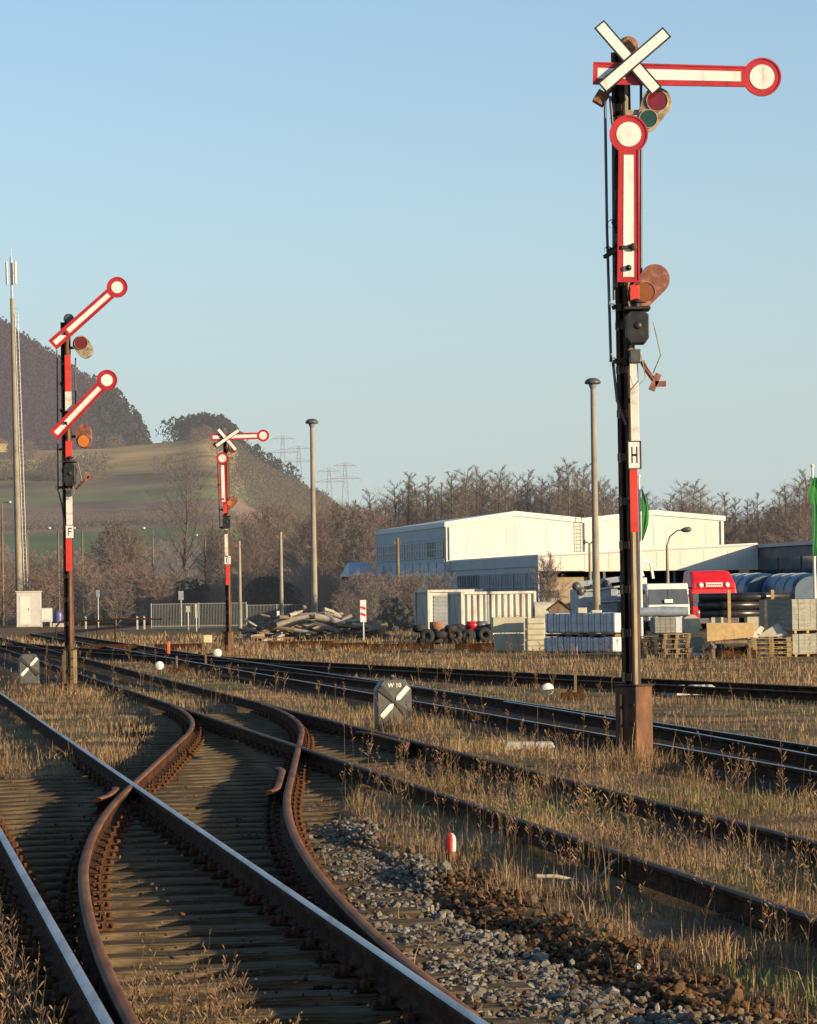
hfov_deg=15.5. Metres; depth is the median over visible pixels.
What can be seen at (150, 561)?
bare tree
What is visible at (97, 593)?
sign post
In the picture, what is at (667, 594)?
white truck
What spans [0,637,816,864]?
rail
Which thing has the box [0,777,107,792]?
sleeper
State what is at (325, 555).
bare tree
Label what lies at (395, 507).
bare tree
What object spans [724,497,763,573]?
bare tree
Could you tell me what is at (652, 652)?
pallet
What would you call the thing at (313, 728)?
sleeper
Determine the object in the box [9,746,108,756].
sleeper
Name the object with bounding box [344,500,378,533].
bare tree
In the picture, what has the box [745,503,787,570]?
bare tree
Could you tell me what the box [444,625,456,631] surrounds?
tyre
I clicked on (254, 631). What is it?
timber
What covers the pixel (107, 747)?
dry grass
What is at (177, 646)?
old beam
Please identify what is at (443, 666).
weeds
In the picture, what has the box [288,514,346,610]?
bare tree
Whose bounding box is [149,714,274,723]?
sleeper
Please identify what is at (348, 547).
bare tree
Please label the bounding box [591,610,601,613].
pale block
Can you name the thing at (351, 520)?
bare tree
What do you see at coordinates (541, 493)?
bare tree
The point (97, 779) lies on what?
sleeper
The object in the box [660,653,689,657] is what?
pallet
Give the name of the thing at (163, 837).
sleeper
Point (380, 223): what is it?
sky
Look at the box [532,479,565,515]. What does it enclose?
bare tree
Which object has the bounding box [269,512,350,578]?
bare tree
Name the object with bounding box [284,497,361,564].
bare tree
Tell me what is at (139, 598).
bare shrub
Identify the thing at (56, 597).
bare shrub
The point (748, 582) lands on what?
covered trailer
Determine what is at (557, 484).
bare tree
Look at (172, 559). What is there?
bare trees
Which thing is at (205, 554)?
street lamp
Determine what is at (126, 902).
sleeper
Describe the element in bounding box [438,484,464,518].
bare tree
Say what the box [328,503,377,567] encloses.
bare tree
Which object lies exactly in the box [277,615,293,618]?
timber
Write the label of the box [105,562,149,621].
bare shrub
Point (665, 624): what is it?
paver pack
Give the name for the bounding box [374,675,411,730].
ground signal
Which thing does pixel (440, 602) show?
roller door
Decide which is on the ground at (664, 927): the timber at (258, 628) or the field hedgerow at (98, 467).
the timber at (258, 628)
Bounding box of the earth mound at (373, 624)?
[350,620,386,638]
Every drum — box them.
[430,622,442,630]
[466,621,476,629]
[476,621,486,627]
[682,614,700,634]
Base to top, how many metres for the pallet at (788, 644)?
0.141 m
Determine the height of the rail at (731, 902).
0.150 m
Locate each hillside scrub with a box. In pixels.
[4,424,252,481]
[207,429,350,529]
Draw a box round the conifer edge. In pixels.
[86,374,152,448]
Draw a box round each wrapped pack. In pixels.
[544,637,555,651]
[545,613,571,636]
[556,636,576,651]
[557,614,582,636]
[567,636,589,651]
[568,613,596,636]
[579,636,601,651]
[580,614,606,636]
[591,637,602,651]
[592,612,619,636]
[602,636,620,651]
[604,613,620,636]
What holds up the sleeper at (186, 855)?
on the ground at (664, 927)
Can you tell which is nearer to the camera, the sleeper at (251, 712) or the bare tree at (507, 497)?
the sleeper at (251, 712)
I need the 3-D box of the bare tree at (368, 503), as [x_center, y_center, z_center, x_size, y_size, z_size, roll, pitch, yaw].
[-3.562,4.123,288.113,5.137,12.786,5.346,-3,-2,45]
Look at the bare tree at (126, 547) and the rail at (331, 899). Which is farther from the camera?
the bare tree at (126, 547)
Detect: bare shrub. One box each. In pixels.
[0,568,7,625]
[0,569,23,625]
[4,574,25,621]
[9,567,63,624]
[14,574,63,623]
[23,569,61,622]
[36,552,102,625]
[39,564,62,622]
[46,572,63,617]
[57,573,92,624]
[77,566,140,624]
[78,560,112,622]
[86,568,121,623]
[94,575,115,619]
[104,564,147,622]
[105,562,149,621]
[116,564,149,623]
[124,568,153,622]
[128,562,167,623]
[133,578,166,622]
[146,573,179,624]
[154,562,214,623]
[159,569,176,620]
[202,581,237,623]
[207,564,255,619]
[211,570,246,614]
[219,581,253,620]
[232,570,260,594]
[289,561,340,612]
[302,573,338,612]
[329,589,354,618]
[332,568,365,617]
[336,567,384,618]
[336,572,379,618]
[344,579,391,622]
[362,568,410,617]
[373,580,410,629]
[387,571,419,600]
[388,567,428,611]
[388,578,412,604]
[392,568,436,614]
[422,568,460,589]
[527,547,575,601]
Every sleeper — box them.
[0,764,91,777]
[0,767,92,782]
[0,770,96,785]
[0,773,102,789]
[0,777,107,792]
[0,777,341,796]
[0,781,346,801]
[0,784,352,804]
[0,788,348,810]
[0,792,346,813]
[0,797,343,818]
[0,801,344,824]
[0,811,351,834]
[0,816,337,840]
[0,847,374,873]
[0,854,377,882]
[0,861,389,890]
[0,869,387,898]
[0,878,402,910]
[0,886,414,921]
[0,896,420,932]
[0,907,436,944]
[0,920,447,957]
[0,931,466,970]
[0,943,474,985]
[0,957,493,1001]
[0,971,533,1019]
[0,987,541,1023]
[1,806,338,828]
[4,822,340,846]
[7,828,340,852]
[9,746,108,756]
[11,834,350,858]
[14,840,372,866]
[46,751,116,761]
[59,748,110,758]
[65,753,119,763]
[68,756,119,766]
[69,1004,560,1023]
[73,758,119,769]
[75,761,121,771]
[93,770,512,790]
[100,764,475,786]
[100,767,487,788]
[119,756,443,774]
[120,751,424,769]
[121,748,417,765]
[122,753,435,771]
[123,759,457,777]
[128,761,468,780]
[132,743,386,759]
[132,749,401,762]
[133,746,395,759]
[139,709,260,717]
[139,737,363,751]
[140,707,256,716]
[140,741,379,754]
[142,733,356,746]
[143,710,264,719]
[145,739,369,751]
[146,711,268,721]
[146,717,279,732]
[146,730,343,744]
[147,713,271,725]
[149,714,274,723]
[149,715,277,725]
[149,726,330,740]
[150,732,353,744]
[152,718,300,732]
[153,724,324,735]
[154,728,341,740]
[155,721,312,732]
[155,723,317,734]
[157,720,306,730]
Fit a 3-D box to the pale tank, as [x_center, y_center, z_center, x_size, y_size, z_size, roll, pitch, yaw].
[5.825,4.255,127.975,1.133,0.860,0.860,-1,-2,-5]
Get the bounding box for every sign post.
[96,590,99,626]
[178,591,182,626]
[186,606,189,630]
[195,604,197,630]
[360,600,365,639]
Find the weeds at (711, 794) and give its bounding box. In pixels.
[315,685,816,989]
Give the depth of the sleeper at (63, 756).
36.89 m
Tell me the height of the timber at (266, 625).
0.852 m
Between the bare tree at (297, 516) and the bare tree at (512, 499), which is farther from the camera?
the bare tree at (297, 516)
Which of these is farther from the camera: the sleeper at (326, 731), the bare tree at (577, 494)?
the bare tree at (577, 494)
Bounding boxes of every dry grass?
[0,655,559,697]
[0,677,816,773]
[1,629,656,657]
[184,642,816,685]
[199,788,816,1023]
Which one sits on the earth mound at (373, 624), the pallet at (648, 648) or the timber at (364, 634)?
the timber at (364, 634)
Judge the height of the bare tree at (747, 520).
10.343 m
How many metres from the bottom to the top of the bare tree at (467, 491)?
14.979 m
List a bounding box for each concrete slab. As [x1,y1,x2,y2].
[505,741,554,749]
[690,653,710,656]
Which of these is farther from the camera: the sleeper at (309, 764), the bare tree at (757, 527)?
the bare tree at (757, 527)
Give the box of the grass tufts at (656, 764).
[26,642,716,777]
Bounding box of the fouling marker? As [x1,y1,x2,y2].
[445,833,455,861]
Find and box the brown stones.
[354,821,816,1023]
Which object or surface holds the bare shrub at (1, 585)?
on the ground at (664, 927)
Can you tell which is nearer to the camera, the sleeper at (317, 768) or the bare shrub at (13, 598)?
the sleeper at (317, 768)
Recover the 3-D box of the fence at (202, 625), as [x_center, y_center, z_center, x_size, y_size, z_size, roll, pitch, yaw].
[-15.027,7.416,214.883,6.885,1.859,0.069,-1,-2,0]
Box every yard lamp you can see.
[305,419,317,622]
[585,378,600,633]
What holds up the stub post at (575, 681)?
on the ground at (664, 927)
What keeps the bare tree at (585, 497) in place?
on the ground at (664, 927)
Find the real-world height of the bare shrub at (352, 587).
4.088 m
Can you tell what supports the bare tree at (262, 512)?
on the ground at (664, 927)
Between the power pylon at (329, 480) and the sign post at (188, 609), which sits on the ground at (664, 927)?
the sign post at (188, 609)
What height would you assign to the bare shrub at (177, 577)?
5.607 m
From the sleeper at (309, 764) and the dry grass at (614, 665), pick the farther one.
the dry grass at (614, 665)
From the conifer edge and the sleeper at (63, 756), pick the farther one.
the conifer edge
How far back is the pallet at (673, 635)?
88.16 m
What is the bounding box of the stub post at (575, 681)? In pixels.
[572,673,578,699]
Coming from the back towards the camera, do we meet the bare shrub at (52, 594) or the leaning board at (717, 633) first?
the bare shrub at (52, 594)
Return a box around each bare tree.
[0,550,36,580]
[0,562,12,616]
[22,549,45,580]
[26,558,60,580]
[29,552,61,576]
[36,545,76,618]
[45,552,86,572]
[56,547,92,616]
[62,551,96,570]
[83,536,107,615]
[88,522,134,618]
[88,527,116,618]
[91,519,136,616]
[96,518,138,617]
[103,522,143,612]
[110,524,157,617]
[110,527,147,614]
[124,529,161,577]
[126,443,221,619]
[163,519,242,585]
[193,543,224,580]
[194,537,250,580]
[196,512,232,579]
[198,531,235,578]
[200,527,236,580]
[206,542,251,578]
[216,508,276,581]
[222,512,284,579]
[224,528,276,578]
[231,501,287,576]
[231,502,281,575]
[231,517,283,578]
[242,501,310,579]
[249,502,303,579]
[252,518,305,582]
[256,519,305,576]
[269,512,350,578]
[271,518,301,566]
[271,537,303,577]
[273,508,351,584]
[274,536,302,582]
[277,506,310,540]
[282,508,324,563]
[283,531,310,583]
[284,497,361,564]
[284,506,371,617]
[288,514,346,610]
[290,519,347,607]
[291,501,351,611]
[293,506,348,609]
[305,503,368,612]
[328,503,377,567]
[332,501,375,576]
[334,511,385,573]
[342,508,374,568]
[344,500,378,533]
[348,506,392,570]
[354,489,386,554]
[360,515,389,549]
[363,485,433,526]
[365,495,405,565]
[368,501,388,526]
[369,496,405,513]
[379,479,413,527]
[384,471,433,526]
[389,493,412,524]
[396,484,423,526]
[398,482,435,526]
[403,488,444,522]
[409,475,444,523]
[411,490,438,523]
[422,487,448,520]
[424,487,474,521]
[426,481,459,521]
[428,471,475,520]
[437,477,493,514]
[437,496,453,519]
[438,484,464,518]
[442,464,488,517]
[446,478,485,518]
[458,466,497,516]
[468,480,487,515]
[470,472,491,513]
[477,478,515,512]
[480,465,519,513]
[484,485,509,514]
[487,476,511,512]
[491,479,520,513]
[500,472,529,511]
[503,482,545,511]
[504,492,522,510]
[508,485,526,511]
[510,469,540,512]
[520,482,540,512]
[524,477,564,515]
[532,475,614,515]
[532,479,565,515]
[533,489,554,512]
[542,457,589,516]
[542,466,576,515]
[549,478,577,516]
[564,463,605,517]
[565,468,590,517]
[574,473,605,516]
[576,476,617,516]
[586,479,613,515]
[587,483,606,513]
[590,485,618,514]
[599,495,617,514]
[640,486,649,510]
[640,491,662,509]
[660,493,680,511]
[661,495,688,511]
[664,480,701,513]
[673,478,713,514]
[675,502,724,541]
[688,484,733,542]
[699,497,738,543]
[713,504,747,570]
[717,492,746,544]
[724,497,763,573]
[724,518,755,572]
[731,499,770,572]
[732,524,773,572]
[737,492,782,573]
[739,510,773,540]
[739,519,788,543]
[745,501,781,540]
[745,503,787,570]
[756,513,798,542]
[757,483,811,543]
[761,498,811,541]
[763,490,811,542]
[766,492,811,539]
[766,506,809,542]
[770,478,811,543]
[779,473,810,513]
[789,469,811,542]
[798,477,811,541]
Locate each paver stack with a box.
[759,599,770,655]
[767,598,816,633]
[774,633,816,656]
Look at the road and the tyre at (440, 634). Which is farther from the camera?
the road
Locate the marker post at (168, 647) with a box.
[167,642,169,653]
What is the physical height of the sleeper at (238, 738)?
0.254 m
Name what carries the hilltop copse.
on the field hill at (119, 489)
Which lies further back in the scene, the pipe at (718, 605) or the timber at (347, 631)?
the timber at (347, 631)
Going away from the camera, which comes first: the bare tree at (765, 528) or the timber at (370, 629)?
the timber at (370, 629)
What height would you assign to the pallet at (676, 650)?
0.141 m
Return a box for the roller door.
[433,595,447,627]
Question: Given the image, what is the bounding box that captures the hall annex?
[450,543,757,612]
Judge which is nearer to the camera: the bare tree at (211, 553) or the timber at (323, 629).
the timber at (323, 629)
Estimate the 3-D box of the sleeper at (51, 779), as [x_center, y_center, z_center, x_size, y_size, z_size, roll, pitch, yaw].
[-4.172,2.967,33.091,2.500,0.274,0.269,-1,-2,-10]
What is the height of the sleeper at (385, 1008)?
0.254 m
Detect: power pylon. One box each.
[269,435,295,472]
[284,445,309,486]
[316,468,344,500]
[331,462,360,503]
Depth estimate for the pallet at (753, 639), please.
87.03 m
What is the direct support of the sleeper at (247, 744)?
on the ground at (664, 927)
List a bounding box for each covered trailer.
[730,573,772,623]
[760,573,816,598]
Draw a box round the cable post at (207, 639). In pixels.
[202,635,212,654]
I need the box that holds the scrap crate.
[716,646,755,658]
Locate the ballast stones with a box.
[304,801,762,1023]
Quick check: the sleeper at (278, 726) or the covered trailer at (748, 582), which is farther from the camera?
the covered trailer at (748, 582)
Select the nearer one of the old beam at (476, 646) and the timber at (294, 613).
the old beam at (476, 646)
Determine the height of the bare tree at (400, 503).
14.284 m
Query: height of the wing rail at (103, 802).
0.150 m
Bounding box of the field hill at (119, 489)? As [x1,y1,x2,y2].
[0,437,334,618]
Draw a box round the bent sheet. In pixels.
[751,626,763,656]
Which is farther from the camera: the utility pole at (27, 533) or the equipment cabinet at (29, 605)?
the utility pole at (27, 533)
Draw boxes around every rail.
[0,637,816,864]
[0,645,816,700]
[0,647,816,948]
[0,692,488,1023]
[0,827,113,1023]
[14,642,816,691]
[28,633,816,787]
[55,618,161,643]
[57,633,816,754]
[74,705,196,1023]
[91,787,118,814]
[175,658,486,705]
[260,704,481,1017]
[262,767,285,806]
[353,731,411,755]
[501,701,816,769]
[661,684,714,694]
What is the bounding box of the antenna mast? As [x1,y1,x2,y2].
[5,248,27,624]
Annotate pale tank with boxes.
[532,602,554,617]
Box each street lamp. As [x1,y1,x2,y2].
[1,500,11,625]
[46,526,59,609]
[74,527,94,623]
[141,527,154,620]
[194,534,206,581]
[583,540,591,588]
[666,527,691,582]
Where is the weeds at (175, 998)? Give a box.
[122,929,302,1023]
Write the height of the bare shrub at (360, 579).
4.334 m
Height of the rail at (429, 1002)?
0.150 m
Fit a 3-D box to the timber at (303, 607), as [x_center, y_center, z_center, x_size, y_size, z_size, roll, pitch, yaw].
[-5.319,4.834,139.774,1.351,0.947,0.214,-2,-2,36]
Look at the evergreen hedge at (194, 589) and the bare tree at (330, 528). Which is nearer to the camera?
the evergreen hedge at (194, 589)
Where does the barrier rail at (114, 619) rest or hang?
on the ground at (664, 927)
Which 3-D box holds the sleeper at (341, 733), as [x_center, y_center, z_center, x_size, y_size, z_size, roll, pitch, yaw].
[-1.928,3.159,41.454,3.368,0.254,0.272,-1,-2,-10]
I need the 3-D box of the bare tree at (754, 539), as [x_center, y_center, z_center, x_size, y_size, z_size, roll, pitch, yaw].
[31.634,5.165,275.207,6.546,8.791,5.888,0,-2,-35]
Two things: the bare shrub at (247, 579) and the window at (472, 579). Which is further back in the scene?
the bare shrub at (247, 579)
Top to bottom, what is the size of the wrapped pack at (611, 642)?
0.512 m
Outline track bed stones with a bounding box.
[2,733,645,1023]
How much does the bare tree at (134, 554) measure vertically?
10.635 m
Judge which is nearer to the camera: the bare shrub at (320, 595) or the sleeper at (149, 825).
the sleeper at (149, 825)
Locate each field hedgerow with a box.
[0,451,116,479]
[0,503,256,531]
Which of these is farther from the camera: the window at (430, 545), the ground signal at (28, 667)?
the window at (430, 545)
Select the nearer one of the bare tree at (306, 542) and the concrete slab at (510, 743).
the concrete slab at (510, 743)
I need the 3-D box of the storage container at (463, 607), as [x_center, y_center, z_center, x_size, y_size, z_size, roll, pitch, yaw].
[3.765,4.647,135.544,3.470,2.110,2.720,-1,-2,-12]
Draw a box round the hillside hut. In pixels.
[0,438,7,451]
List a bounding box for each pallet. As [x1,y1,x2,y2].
[640,636,658,640]
[640,641,659,645]
[640,645,659,650]
[640,650,659,654]
[658,633,690,638]
[659,638,689,643]
[659,648,691,653]
[660,643,689,648]
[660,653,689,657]
[750,637,791,641]
[751,642,792,646]
[753,647,792,652]
[756,652,792,657]
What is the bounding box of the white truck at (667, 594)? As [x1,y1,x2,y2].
[620,559,695,634]
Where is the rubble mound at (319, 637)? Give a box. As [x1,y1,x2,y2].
[238,623,347,639]
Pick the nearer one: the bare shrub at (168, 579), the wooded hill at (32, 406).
the bare shrub at (168, 579)
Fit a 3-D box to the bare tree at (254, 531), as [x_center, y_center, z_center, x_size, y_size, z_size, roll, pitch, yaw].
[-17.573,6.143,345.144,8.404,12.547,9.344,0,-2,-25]
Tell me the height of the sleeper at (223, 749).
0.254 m
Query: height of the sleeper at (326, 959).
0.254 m
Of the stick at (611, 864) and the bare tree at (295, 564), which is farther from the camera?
the bare tree at (295, 564)
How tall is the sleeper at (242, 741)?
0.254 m
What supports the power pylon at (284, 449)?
on the field hill at (119, 489)
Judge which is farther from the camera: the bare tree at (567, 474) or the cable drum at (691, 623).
the bare tree at (567, 474)
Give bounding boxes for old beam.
[80,644,136,650]
[155,643,201,649]
[268,641,333,647]
[324,642,366,649]
[367,643,433,650]
[455,643,493,650]
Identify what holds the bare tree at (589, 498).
on the ground at (664, 927)
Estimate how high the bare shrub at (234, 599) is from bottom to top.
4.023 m
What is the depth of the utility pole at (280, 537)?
194.89 m
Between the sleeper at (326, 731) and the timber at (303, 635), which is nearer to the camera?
the sleeper at (326, 731)
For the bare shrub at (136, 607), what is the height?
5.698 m
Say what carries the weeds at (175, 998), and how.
on the ground at (664, 927)
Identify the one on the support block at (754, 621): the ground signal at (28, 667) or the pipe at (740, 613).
the pipe at (740, 613)
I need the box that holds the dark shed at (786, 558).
[748,541,816,573]
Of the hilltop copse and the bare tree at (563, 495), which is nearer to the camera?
the bare tree at (563, 495)
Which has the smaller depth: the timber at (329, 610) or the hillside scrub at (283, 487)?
the timber at (329, 610)
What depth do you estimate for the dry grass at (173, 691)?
67.42 m
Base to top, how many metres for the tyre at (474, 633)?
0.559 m
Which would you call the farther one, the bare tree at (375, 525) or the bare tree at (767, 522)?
the bare tree at (375, 525)
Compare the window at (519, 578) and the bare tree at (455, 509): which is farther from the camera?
the bare tree at (455, 509)
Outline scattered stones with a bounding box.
[0,762,619,1023]
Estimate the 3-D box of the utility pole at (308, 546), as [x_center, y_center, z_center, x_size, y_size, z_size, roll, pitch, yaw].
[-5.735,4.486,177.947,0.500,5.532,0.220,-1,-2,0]
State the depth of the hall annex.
206.82 m
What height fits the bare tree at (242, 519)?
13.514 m
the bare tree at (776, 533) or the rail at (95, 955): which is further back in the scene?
the bare tree at (776, 533)
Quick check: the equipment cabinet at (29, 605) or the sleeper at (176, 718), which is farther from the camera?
the equipment cabinet at (29, 605)
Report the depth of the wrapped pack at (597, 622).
98.96 m
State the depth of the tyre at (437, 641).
123.04 m
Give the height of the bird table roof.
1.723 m
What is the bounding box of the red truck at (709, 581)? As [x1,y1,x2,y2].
[683,570,738,628]
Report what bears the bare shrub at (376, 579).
on the ground at (664, 927)
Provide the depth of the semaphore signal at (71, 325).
61.89 m
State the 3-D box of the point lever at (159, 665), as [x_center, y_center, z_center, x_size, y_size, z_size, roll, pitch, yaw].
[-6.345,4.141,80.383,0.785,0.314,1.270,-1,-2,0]
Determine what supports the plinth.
on the ground at (664, 927)
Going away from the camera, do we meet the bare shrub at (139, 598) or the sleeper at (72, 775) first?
the sleeper at (72, 775)
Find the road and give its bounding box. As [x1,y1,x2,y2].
[121,627,252,629]
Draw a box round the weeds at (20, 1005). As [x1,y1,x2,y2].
[0,893,68,1023]
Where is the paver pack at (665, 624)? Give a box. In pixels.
[650,617,681,632]
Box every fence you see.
[150,602,246,627]
[247,603,306,623]
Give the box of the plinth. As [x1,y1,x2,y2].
[680,636,701,655]
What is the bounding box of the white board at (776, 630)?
[758,624,787,636]
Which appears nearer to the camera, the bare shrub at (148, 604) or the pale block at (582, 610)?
the pale block at (582, 610)
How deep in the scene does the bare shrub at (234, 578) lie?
251.54 m
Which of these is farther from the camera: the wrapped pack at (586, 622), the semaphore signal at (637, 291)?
the wrapped pack at (586, 622)
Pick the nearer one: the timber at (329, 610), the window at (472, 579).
the timber at (329, 610)
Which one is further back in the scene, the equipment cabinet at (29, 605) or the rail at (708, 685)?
the equipment cabinet at (29, 605)
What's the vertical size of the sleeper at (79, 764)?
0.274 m
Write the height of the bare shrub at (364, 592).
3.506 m
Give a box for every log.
[276,614,308,626]
[314,614,345,624]
[338,614,352,626]
[352,622,377,631]
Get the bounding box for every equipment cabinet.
[15,591,41,626]
[40,608,52,626]
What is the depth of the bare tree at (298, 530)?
294.41 m
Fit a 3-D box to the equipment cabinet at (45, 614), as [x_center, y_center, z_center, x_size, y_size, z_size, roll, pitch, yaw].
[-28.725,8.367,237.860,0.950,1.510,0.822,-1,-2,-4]
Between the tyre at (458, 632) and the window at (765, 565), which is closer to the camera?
the tyre at (458, 632)
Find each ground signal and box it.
[18,651,39,683]
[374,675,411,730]
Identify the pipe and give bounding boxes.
[698,601,759,609]
[699,592,788,601]
[700,609,759,617]
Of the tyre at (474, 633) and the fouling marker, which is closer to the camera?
the fouling marker
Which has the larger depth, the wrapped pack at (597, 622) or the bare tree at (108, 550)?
the bare tree at (108, 550)
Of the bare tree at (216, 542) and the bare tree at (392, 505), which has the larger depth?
the bare tree at (216, 542)
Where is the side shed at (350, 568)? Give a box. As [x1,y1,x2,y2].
[340,562,396,618]
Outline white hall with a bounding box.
[374,510,725,591]
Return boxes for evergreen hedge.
[163,577,224,623]
[236,575,309,622]
[372,596,414,630]
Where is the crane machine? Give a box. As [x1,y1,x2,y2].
[570,576,620,633]
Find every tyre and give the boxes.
[412,624,426,632]
[420,629,434,642]
[431,638,443,643]
[434,631,446,638]
[439,628,448,642]
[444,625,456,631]
[447,629,461,642]
[454,624,465,629]
[462,630,472,642]
[465,629,475,642]
[474,628,485,641]
[477,627,491,641]
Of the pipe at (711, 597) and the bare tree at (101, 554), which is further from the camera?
the bare tree at (101, 554)
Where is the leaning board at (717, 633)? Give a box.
[706,623,753,658]
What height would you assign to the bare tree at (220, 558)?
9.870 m
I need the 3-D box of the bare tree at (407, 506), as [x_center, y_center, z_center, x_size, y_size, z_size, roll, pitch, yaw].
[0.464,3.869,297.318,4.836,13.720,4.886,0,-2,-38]
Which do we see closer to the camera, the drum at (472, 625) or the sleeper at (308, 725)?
the sleeper at (308, 725)
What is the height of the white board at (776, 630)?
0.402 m
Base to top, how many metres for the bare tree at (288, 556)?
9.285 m
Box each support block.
[709,617,722,622]
[744,617,758,638]
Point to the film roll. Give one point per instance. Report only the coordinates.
(665, 611)
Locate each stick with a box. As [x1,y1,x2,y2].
[535,874,575,880]
[600,858,617,877]
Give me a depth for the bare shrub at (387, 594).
177.42 m
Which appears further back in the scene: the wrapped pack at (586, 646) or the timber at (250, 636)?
the timber at (250, 636)
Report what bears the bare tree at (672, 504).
on the ground at (664, 927)
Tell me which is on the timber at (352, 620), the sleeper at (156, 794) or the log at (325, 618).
the log at (325, 618)
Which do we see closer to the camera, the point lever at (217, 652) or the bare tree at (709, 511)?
the point lever at (217, 652)
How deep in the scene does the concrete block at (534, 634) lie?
101.95 m
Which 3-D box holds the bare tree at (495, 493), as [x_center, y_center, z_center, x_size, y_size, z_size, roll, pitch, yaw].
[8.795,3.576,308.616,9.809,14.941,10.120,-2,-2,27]
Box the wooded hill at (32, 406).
[0,355,95,449]
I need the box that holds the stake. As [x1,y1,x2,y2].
[727,590,730,622]
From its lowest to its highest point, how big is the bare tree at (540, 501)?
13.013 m
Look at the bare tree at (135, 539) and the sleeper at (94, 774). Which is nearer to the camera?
the sleeper at (94, 774)
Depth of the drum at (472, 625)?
125.16 m
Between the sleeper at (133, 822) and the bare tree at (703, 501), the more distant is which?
the bare tree at (703, 501)
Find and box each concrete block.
[491,615,526,632]
[494,633,524,650]
[525,618,544,628]
[525,629,544,639]
[525,640,543,650]
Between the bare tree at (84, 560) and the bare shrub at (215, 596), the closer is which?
the bare shrub at (215, 596)
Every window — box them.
[377,546,382,561]
[383,546,389,561]
[390,545,395,560]
[399,544,404,560]
[404,544,411,559]
[412,543,419,559]
[419,542,426,558]
[427,541,434,558]
[435,540,443,557]
[457,575,467,588]
[468,575,478,588]
[479,574,489,591]
[490,574,501,590]
[502,573,513,590]
[514,573,525,590]
[526,572,539,600]
[758,558,778,573]
[780,556,801,573]
[802,556,816,572]
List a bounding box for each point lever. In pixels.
[155,661,185,672]
[198,649,221,655]
[542,683,584,699]
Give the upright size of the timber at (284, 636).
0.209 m
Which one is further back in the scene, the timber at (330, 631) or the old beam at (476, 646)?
the timber at (330, 631)
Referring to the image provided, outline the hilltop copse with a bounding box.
[155,411,303,483]
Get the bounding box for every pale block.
[577,607,586,612]
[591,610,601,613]
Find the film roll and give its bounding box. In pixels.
[640,606,687,616]
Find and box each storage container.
[414,589,482,634]
[447,591,535,634]
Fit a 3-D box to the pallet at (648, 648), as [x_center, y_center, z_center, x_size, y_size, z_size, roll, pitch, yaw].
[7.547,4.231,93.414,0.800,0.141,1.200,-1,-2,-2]
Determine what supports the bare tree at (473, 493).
on the ground at (664, 927)
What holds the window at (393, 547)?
in the white hall
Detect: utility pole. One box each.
[24,530,29,585]
[235,541,242,628]
[277,532,283,614]
[307,541,311,622]
[394,538,400,592]
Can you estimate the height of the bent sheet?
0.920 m
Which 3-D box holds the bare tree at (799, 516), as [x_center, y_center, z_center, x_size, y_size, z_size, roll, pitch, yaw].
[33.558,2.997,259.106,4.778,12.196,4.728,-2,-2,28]
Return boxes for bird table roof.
[546,600,571,636]
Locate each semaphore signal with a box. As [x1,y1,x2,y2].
[48,277,127,694]
[211,427,268,651]
[592,20,780,767]
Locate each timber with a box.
[238,628,257,633]
[242,631,277,632]
[244,619,257,626]
[249,634,264,637]
[253,636,293,639]
[256,626,269,631]
[258,632,297,635]
[260,614,276,618]
[261,634,284,640]
[263,611,292,626]
[265,634,296,636]
[267,625,303,630]
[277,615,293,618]
[279,619,304,630]
[288,610,302,616]
[293,632,315,637]
[294,624,326,635]
[294,628,316,634]
[295,605,306,615]
[299,612,315,614]
[301,622,326,629]
[315,622,340,632]
[318,625,340,631]
[323,607,339,614]
[323,634,339,639]
[325,630,345,634]
[333,613,348,619]
[336,623,366,628]
[342,628,350,634]
[345,619,359,622]
[347,631,381,636]
[351,625,386,634]
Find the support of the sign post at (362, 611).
on the ground at (664, 927)
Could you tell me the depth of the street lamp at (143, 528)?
289.96 m
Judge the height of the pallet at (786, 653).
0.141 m
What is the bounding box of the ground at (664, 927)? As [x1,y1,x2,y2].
[0,615,816,1021]
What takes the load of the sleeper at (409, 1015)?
on the ground at (664, 927)
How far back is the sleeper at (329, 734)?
42.00 m
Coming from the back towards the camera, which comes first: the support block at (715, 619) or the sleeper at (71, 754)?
the support block at (715, 619)
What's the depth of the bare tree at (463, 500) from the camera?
295.93 m
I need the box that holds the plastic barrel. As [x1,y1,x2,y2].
[53,610,63,626]
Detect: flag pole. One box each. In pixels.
[638,474,648,637]
[808,464,816,597]
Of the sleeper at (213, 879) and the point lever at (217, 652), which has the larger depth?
the point lever at (217, 652)
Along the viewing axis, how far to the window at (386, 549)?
251.62 m
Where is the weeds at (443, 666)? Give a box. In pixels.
[4,616,816,711]
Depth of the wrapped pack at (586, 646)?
99.25 m
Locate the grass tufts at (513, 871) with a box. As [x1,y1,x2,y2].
[339,730,816,1012]
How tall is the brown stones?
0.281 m
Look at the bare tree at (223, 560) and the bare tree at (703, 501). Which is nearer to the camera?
the bare tree at (703, 501)
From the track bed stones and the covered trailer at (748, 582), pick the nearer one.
the track bed stones
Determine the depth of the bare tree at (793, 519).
274.17 m
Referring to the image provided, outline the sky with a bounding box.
[0,0,816,532]
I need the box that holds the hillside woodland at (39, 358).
[0,315,151,449]

